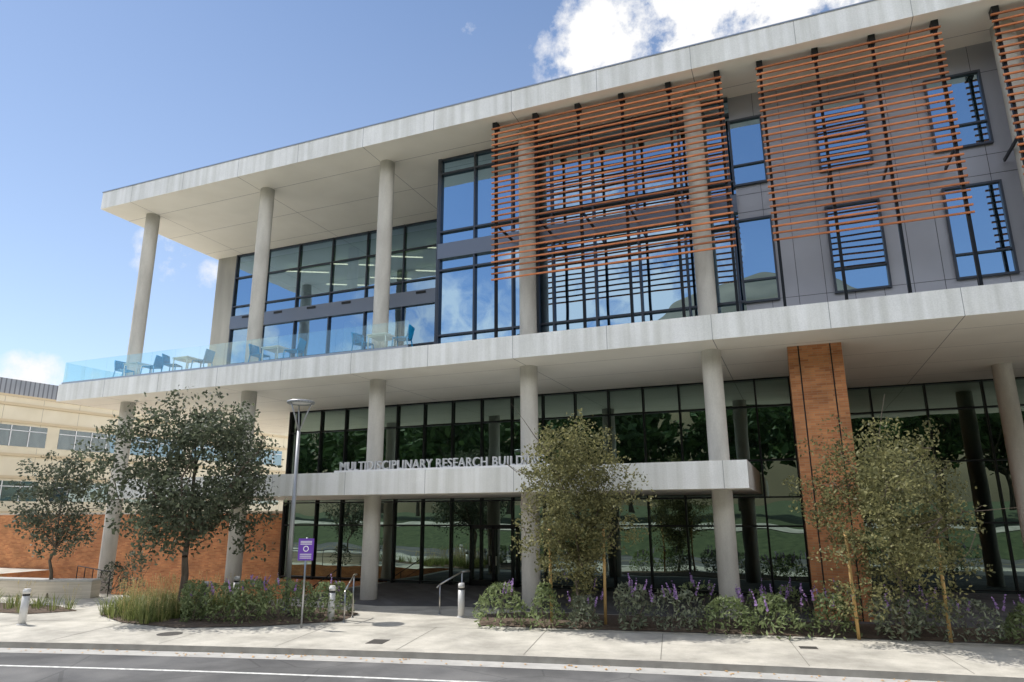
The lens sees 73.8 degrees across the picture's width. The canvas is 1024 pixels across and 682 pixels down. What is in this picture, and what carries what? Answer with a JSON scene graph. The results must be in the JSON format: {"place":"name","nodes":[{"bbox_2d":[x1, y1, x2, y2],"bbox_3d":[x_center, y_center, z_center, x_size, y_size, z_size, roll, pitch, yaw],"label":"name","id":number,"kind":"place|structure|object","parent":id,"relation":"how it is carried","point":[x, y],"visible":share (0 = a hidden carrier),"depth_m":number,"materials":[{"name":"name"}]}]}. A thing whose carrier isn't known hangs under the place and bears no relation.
{"place":"outdoors","nodes":[
{"label":"outdoors","id":0,"kind":"place"},
{"bbox_2d":[0,652,813,681],"bbox_3d":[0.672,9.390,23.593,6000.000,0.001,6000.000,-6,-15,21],"label":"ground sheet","id":1,"kind":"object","parent":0,"point":[419,664],"depth_m":15.56,"materials":[{"name":"grey asphalt"}]},
{"bbox_2d":[0,377,287,512],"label":"background building","id":2,"kind":"structure","parent":1,"relation":"on","point":[37,421],"depth_m":59.40,"materials":[{"name":"beige paint"}]},
{"bbox_2d":[0,511,386,601],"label":"sunken court brick walls","id":3,"kind":"structure","parent":1,"relation":"on","point":[210,561],"depth_m":38.40,"materials":[{"name":"brick"}]},
{"bbox_2d":[301,567,341,594],"bbox_3d":[-9.848,12.040,30.033,5.340,4.169,0.044,-6,-15,21],"label":"handrail","id":4,"kind":"object","parent":3,"relation":"attached to","point":[326,577],"visible":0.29,"depth_m":29.65,"materials":[{"name":"grey metal"}]},
{"bbox_2d":[0,648,941,681],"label":"road with gutter and markings","id":5,"kind":"structure","parent":1,"relation":"on","point":[38,665],"depth_m":14.88,"materials":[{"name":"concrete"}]},
{"bbox_2d":[9,648,939,681],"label":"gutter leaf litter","id":6,"kind":"object","parent":5,"relation":"on","point":[503,662],"visible":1,"depth_m":15.14,"materials":[{"name":"brown plant"}]},
{"bbox_2d":[0,568,1023,681],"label":"sidewalk slab","id":7,"kind":"structure","parent":1,"relation":"on","point":[467,638],"depth_m":17.04,"materials":[{"name":"concrete"}]},
{"bbox_2d":[16,588,30,624],"bbox_3d":[-14.679,8.011,20.536,0.263,1.050,0.263,-6,-15,21],"label":"bollard light","id":8,"kind":"object","parent":7,"relation":"on","point":[24,607],"visible":0.94,"depth_m":20.48,"materials":[{"name":"grey"}]},
{"bbox_2d":[0,577,102,597],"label":"low concrete wall","id":9,"kind":"structure","parent":7,"relation":"on","point":[88,587],"depth_m":27.03,"materials":[{"name":"concrete"}]},
{"bbox_2d":[0,448,121,597],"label":"tree","id":10,"kind":"object","parent":7,"relation":"on","point":[73,488],"visible":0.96,"depth_m":27.46,"materials":[{"name":"green plant"}]},
{"bbox_2d":[76,565,110,596],"bbox_3d":[-17.889,10.179,29.040,0.044,0.972,4.922,13,-20,-43],"label":"handrail","id":11,"kind":"object","parent":7,"relation":"on","point":[92,575],"visible":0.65,"depth_m":28.98,"materials":[{"name":"grey"}]},
{"bbox_2d":[98,550,149,594],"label":"grey green shrubs","id":12,"kind":"object","parent":7,"relation":"on","point":[125,573],"visible":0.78,"depth_m":27.18,"materials":[{"name":"green plant"}]},
{"bbox_2d":[297,537,313,627],"bbox_3d":[-6.059,7.040,19.883,0.460,2.530,0.066,-1,-14,2],"label":"sign post","id":13,"kind":"object","parent":7,"relation":"on","point":[306,549],"visible":0.94,"depth_m":20.05,"materials":[{"name":"silver metal"}]},
{"bbox_2d":[342,574,356,621],"bbox_3d":[-5.057,8.010,21.287,0.100,1.325,1.337,-1,-14,3],"label":"handrail","id":14,"kind":"object","parent":7,"relation":"on","point":[353,577],"visible":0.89,"depth_m":21.45,"materials":[{"name":"silver metal"}]},
{"bbox_2d":[436,570,469,613],"bbox_3d":[-1.943,8.310,22.537,1.268,1.325,0.097,9,-17,-34],"label":"handrail","id":15,"kind":"object","parent":7,"relation":"on","point":[461,573],"visible":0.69,"depth_m":22.42,"materials":[{"name":"silver metal"}]},
{"bbox_2d":[457,583,464,617],"bbox_3d":[-1.603,8.204,21.563,0.263,1.050,0.262,-6,-15,21],"label":"bollard light","id":16,"kind":"object","parent":7,"relation":"on","point":[461,596],"visible":0.97,"depth_m":21.49,"materials":[{"name":"grey metal"}]},
{"bbox_2d":[156,632,817,648],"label":"drain covers","id":17,"kind":"object","parent":7,"relation":"on","point":[377,641],"visible":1,"depth_m":17.55,"materials":[{"name":"metal"}]},
{"bbox_2d":[1,620,1013,673],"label":"sidewalk joints","id":18,"kind":"object","parent":7,"relation":"on","point":[588,631],"visible":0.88,"depth_m":17.64,"materials":[{"name":"grey"}]},
{"bbox_2d":[0,603,1023,643],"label":"planting bed mulch","id":19,"kind":"object","parent":7,"relation":"on","point":[868,630],"visible":0.49,"depth_m":19.70,"materials":[{"name":"brown soil"}]},
{"bbox_2d":[0,571,284,623],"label":"ornamental grasses","id":20,"kind":"object","parent":19,"relation":"on","point":[154,606],"visible":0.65,"depth_m":22.39,"materials":[{"name":"green plant"}]},
{"bbox_2d":[70,385,287,601],"bbox_3d":[-10.785,5.396,23.715,6.369,7.592,6.575,-6,-15,21],"label":"live oak","id":21,"kind":"object","parent":19,"relation":"on","point":[194,503],"visible":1,"depth_m":22.95,"materials":[{"name":"green plant"}]},
{"bbox_2d":[233,576,239,597],"bbox_3d":[-9.839,8.938,24.313,0.263,1.050,0.262,-6,-15,21],"label":"bollard light","id":22,"kind":"object","parent":19,"relation":"on","point":[236,579],"visible":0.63,"depth_m":24.33,"materials":[{"name":"grey metal"}]},
{"bbox_2d":[282,399,314,612],"bbox_3d":[-7.342,5.494,22.931,0.949,7.030,0.949,-6,-15,21],"label":"pole light","id":23,"kind":"object","parent":19,"relation":"on","point":[300,402],"visible":0.98,"depth_m":23.05,"materials":[{"name":"grey metal"}]},
{"bbox_2d":[327,585,335,621],"bbox_3d":[-5.543,8.070,20.951,0.262,1.050,0.262,-6,-15,21],"label":"bollard light","id":24,"kind":"object","parent":19,"relation":"on","point":[332,594],"visible":0.91,"depth_m":20.89,"materials":[{"name":"grey"}]},
{"bbox_2d":[506,405,656,624],"bbox_3d":[1.744,5.059,20.260,3.589,6.434,4.768,8,-16,-29],"label":"young oak","id":25,"kind":"object","parent":19,"relation":"on","point":[557,502],"visible":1,"depth_m":19.96,"materials":[{"name":"green plant"}]},
{"bbox_2d":[179,567,1023,643],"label":"shrubs","id":26,"kind":"object","parent":19,"relation":"on","point":[584,606],"visible":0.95,"depth_m":19.03,"materials":[{"name":"green plant"}]},
{"bbox_2d":[782,394,1020,642],"bbox_3d":[10.019,4.460,17.639,5.140,6.239,4.721,1,-14,-4],"label":"young oak","id":27,"kind":"object","parent":19,"relation":"on","point":[906,552],"visible":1,"depth_m":17.32,"materials":[{"name":"green plant"}]},
{"bbox_2d":[97,19,1023,617],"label":"columns","id":28,"kind":"structure","parent":7,"relation":"on","point":[723,505],"depth_m":25.91,"materials":[{"name":"grey concrete"}]},
{"bbox_2d":[115,460,761,500],"bbox_3d":[-3.838,6.061,28.646,26.600,0.910,7.370,-6,-15,21],"label":"entrance canopy","id":29,"kind":"object","parent":28,"relation":"attached to","point":[695,477],"visible":0.59,"depth_m":24.13,"materials":[{"name":"white paint"}]},
{"bbox_2d":[339,455,544,470],"bbox_3d":[-2.735,4.411,24.625,8.300,0.322,0.100,-6,-15,21],"label":"building sign lettering","id":30,"kind":"object","parent":29,"relation":"on","point":[345,465],"visible":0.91,"depth_m":24.74,"materials":[{"name":"silver metal"}]},
{"bbox_2d":[56,0,1023,435],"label":"roof slabs","id":31,"kind":"structure","parent":28,"relation":"on","point":[326,186],"depth_m":26.46,"materials":[{"name":"concrete"}]},
{"bbox_2d":[113,360,134,376],"bbox_3d":[-18.589,1.448,32.686,0.762,1.039,0.724,-6,-15,21],"label":"terrace chair","id":32,"kind":"object","parent":31,"relation":"on","point":[119,366],"visible":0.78,"depth_m":32.77,"materials":[{"name":"blue"}]},
{"bbox_2d":[123,362,151,375],"bbox_3d":[-17.694,1.473,32.246,0.900,0.760,0.900,-6,-15,21],"label":"terrace table","id":33,"kind":"object","parent":31,"relation":"on","point":[136,365],"visible":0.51,"depth_m":32.06,"materials":[{"name":"white metal"}]},
{"bbox_2d":[140,355,162,373],"bbox_3d":[-16.799,1.237,31.883,0.741,1.039,0.698,-2,-14,8],"label":"terrace chair","id":34,"kind":"object","parent":31,"relation":"on","point":[158,363],"visible":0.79,"depth_m":31.83,"materials":[{"name":"blue"}]},
{"bbox_2d":[161,353,181,371],"bbox_3d":[-15.721,1.145,31.540,0.742,1.039,0.696,-1,-14,3],"label":"terrace chair","id":35,"kind":"object","parent":31,"relation":"on","point":[166,360],"visible":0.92,"depth_m":31.56,"materials":[{"name":"blue plastic"}]},
{"bbox_2d":[172,356,200,370],"bbox_3d":[-14.824,1.173,31.113,0.900,0.760,0.900,-6,-15,21],"label":"terrace table","id":36,"kind":"object","parent":31,"relation":"on","point":[187,360],"visible":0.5,"depth_m":30.93,"materials":[{"name":"white"}]},
{"bbox_2d":[190,349,214,368],"bbox_3d":[-13.929,0.936,30.747,0.740,1.039,0.698,-3,-14,12],"label":"terrace chair","id":37,"kind":"object","parent":31,"relation":"on","point":[209,355],"visible":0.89,"depth_m":30.73,"materials":[{"name":"blue"}]},
{"bbox_2d":[207,256,236,366],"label":"wall","id":38,"kind":"structure","parent":31,"relation":"on","point":[219,337],"depth_m":40.84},
{"bbox_2d":[62,345,408,383],"bbox_3d":[-11.544,1.501,33.152,19.380,1.110,7.510,-6,-15,21],"label":"glass railing","id":39,"kind":"object","parent":31,"relation":"on","point":[242,363],"visible":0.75,"depth_m":29.03,"materials":[{"name":"clear glass"}]},
{"bbox_2d":[248,344,269,361],"bbox_3d":[-10.998,0.655,29.688,0.742,1.039,0.703,-6,-15,21],"label":"terrace chair","id":40,"kind":"object","parent":31,"relation":"on","point":[254,350],"visible":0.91,"depth_m":29.75,"materials":[{"name":"blue"}]},
{"bbox_2d":[261,345,290,360],"bbox_3d":[-10.103,0.680,29.249,0.900,0.760,0.900,-6,-15,21],"label":"terrace table","id":41,"kind":"object","parent":31,"relation":"on","point":[275,349],"visible":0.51,"depth_m":29.06,"materials":[{"name":"white"}]},
{"bbox_2d":[282,338,306,358],"bbox_3d":[-9.207,0.444,28.886,0.741,1.039,0.698,-2,-14,6],"label":"terrace chair","id":42,"kind":"object","parent":31,"relation":"on","point":[301,346],"visible":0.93,"depth_m":28.86,"materials":[{"name":"blue plastic"}]},
{"bbox_2d":[351,332,373,350],"bbox_3d":[-6.086,0.144,27.757,0.741,1.039,0.698,-11,-17,35],"label":"terrace chair","id":43,"kind":"object","parent":31,"relation":"on","point":[357,339],"visible":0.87,"depth_m":27.83,"materials":[{"name":"blue"}]},
{"bbox_2d":[367,332,396,348],"bbox_3d":[-5.196,0.167,27.311,0.900,0.760,0.900,-6,-15,21],"label":"terrace table","id":44,"kind":"object","parent":31,"relation":"on","point":[384,336],"visible":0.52,"depth_m":27.12,"materials":[{"name":"white"}]},
{"bbox_2d":[391,324,414,346],"bbox_3d":[-4.301,-0.069,26.946,0.741,1.039,0.698,-3,-14,10],"label":"terrace chair","id":45,"kind":"object","parent":31,"relation":"on","point":[409,335],"visible":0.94,"depth_m":26.90,"materials":[{"name":"blue plastic"}]},
{"bbox_2d":[226,37,1023,364],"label":"facade glass and panels","id":46,"kind":"object","parent":31,"relation":"on","point":[320,297],"visible":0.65,"depth_m":25.29,"materials":[{"name":"grey"}]},
{"bbox_2d":[491,5,1023,337],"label":"sunshade louvers","id":47,"kind":"object","parent":31,"relation":"on","point":[994,13],"visible":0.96,"depth_m":23.07,"materials":[{"name":"orange wood"}]},
{"bbox_2d":[278,376,1023,597],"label":"ground-floor windows","id":48,"kind":"structure","parent":7,"relation":"on","point":[432,540],"depth_m":29.23,"materials":[{"name":"black glass"}]},
{"bbox_2d":[292,582,1023,629],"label":"plaza pavers","id":49,"kind":"object","parent":7,"relation":"on","point":[402,594],"visible":0.33,"depth_m":25.15,"materials":[{"name":"grey concrete"}]},
{"bbox_2d":[787,342,875,621],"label":"brick pier","id":50,"kind":"structure","parent":7,"relation":"on","point":[818,385],"depth_m":21.72,"materials":[{"name":"orange brick"}]},
{"bbox_2d":[0,0,867,385],"label":"sky","id":51,"kind":"structure","parent":0,"point":[97,97],"materials":[{"name":"blue"}]}
]}

